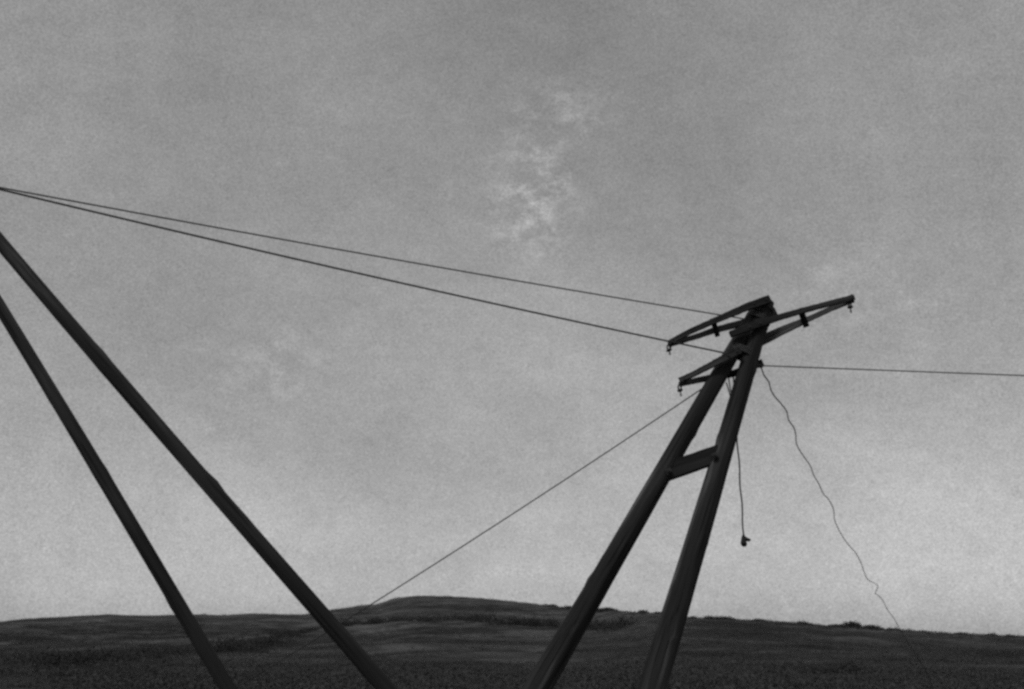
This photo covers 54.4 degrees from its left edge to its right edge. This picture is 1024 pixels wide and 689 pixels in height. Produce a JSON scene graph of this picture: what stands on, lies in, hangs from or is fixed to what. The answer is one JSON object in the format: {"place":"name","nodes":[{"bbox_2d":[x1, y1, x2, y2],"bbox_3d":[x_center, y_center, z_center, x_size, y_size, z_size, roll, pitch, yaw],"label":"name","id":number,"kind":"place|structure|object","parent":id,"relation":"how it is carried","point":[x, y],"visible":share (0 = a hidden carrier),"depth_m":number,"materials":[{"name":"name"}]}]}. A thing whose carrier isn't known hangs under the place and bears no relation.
{"place":"outdoors","nodes":[
{"label":"outdoors","id":0,"kind":"place"},
{"bbox_2d":[0,596,1023,688],"bbox_3d":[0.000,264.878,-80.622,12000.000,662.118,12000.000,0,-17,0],"label":"ground","id":1,"kind":"structure","parent":0,"point":[418,605],"depth_m":196.29,"materials":[{"name":"black plant"}]},
{"bbox_2d":[16,645,191,669],"bbox_3d":[-31.518,26.626,86.050,8.309,1.809,69.151,3,-17,-10],"label":"hedgerow","id":2,"kind":"object","parent":1,"relation":"on","point":[72,657],"visible":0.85,"depth_m":62.11,"materials":[{"name":"black plant"}]},
{"bbox_2d":[0,232,397,688],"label":"leaning spar frame","id":3,"kind":"object","parent":1,"relation":"on","point":[374,675],"visible":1,"depth_m":9.38,"materials":[{"name":"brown wood"}]},
{"bbox_2d":[184,625,321,653],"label":"hedgerow","id":4,"kind":"object","parent":1,"relation":"on","point":[257,645],"visible":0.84,"depth_m":129.98,"materials":[{"name":"black plant"}]},
{"bbox_2d":[339,610,645,631],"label":"hedgerow","id":5,"kind":"object","parent":1,"relation":"on","point":[605,626],"visible":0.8,"depth_m":279.21,"materials":[{"name":"black plant"}]},
{"bbox_2d":[0,612,1023,688],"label":"heather","id":6,"kind":"object","parent":1,"relation":"on","point":[607,678],"visible":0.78,"depth_m":54.44,"materials":[{"name":"black plant"}]},
{"bbox_2d":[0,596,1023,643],"bbox_3d":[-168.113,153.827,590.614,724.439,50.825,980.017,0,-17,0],"label":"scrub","id":7,"kind":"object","parent":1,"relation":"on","point":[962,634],"visible":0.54,"depth_m":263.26,"materials":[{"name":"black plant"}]},
{"bbox_2d":[597,607,609,612],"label":"bush","id":8,"kind":"object","parent":1,"relation":"on","point":[599,610],"visible":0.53,"depth_m":545.44,"materials":[{"name":"black plant"}]},
{"bbox_2d":[521,294,854,688],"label":"leaning frame pole","id":9,"kind":"object","parent":1,"relation":"on","point":[674,462],"visible":1,"depth_m":12.66,"materials":[{"name":"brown wood"}]},
{"bbox_2d":[0,188,752,360],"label":"tie cable","id":10,"kind":"object","parent":9,"relation":"attached to","point":[746,349],"visible":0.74,"depth_m":12.04,"materials":[{"name":"metal"}]},
{"bbox_2d":[0,187,769,326],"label":"tie cable","id":11,"kind":"object","parent":9,"relation":"attached to","point":[756,313],"visible":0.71,"depth_m":12.13,"materials":[{"name":"metal"}]},
{"bbox_2d":[236,389,700,686],"bbox_3d":[-2.090,4.185,16.318,12.334,5.310,0.185,-13,-21,37],"label":"guy wire","id":12,"kind":"object","parent":9,"relation":"attached to","point":[477,536],"visible":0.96,"depth_m":15.27,"materials":[{"name":"metal"}]},
{"bbox_2d":[733,377,750,546],"bbox_3d":[3.034,1.528,13.314,0.135,2.323,0.126,12,-20,-34],"label":"hanging rope","id":13,"kind":"object","parent":9,"relation":"hanging from","point":[744,538],"visible":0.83,"depth_m":13.11,"materials":[{"name":"fabric"}]},
{"bbox_2d":[761,368,931,685],"bbox_3d":[9.016,6.433,24.819,0.655,5.182,27.642,-8,-19,24],"label":"slack wire","id":14,"kind":"object","parent":9,"relation":"attached to","point":[833,508],"visible":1,"depth_m":19.98,"materials":[{"name":"metal"}]},
{"bbox_2d":[764,365,1023,375],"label":"span wire","id":15,"kind":"object","parent":9,"relation":"attached to","point":[893,370],"visible":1,"depth_m":13.78,"materials":[{"name":"metal"}]},
{"bbox_2d":[703,614,718,619],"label":"bush","id":16,"kind":"object","parent":1,"relation":"on","point":[708,617],"visible":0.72,"depth_m":286.58,"materials":[{"name":"black plant"}]},
{"bbox_2d":[795,661,871,674],"bbox_3d":[16.660,16.743,51.373,4.855,0.929,3.220,16,-23,-42],"label":"bush","id":17,"kind":"object","parent":1,"relation":"on","point":[847,667],"visible":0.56,"depth_m":51.16,"materials":[{"name":"black plant"}]},
{"bbox_2d":[840,620,861,627],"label":"bush","id":18,"kind":"object","parent":1,"relation":"on","point":[850,624],"visible":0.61,"depth_m":260.52,"materials":[{"name":"black plant"}]},
{"bbox_2d":[854,624,879,628],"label":"bush","id":19,"kind":"object","parent":1,"relation":"on","point":[868,626],"visible":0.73,"depth_m":256.67,"materials":[{"name":"black plant"}]},
{"bbox_2d":[0,0,1023,635],"label":"sky","id":20,"kind":"structure","parent":0,"point":[711,156],"materials":[{"name":"grey"}]}
]}

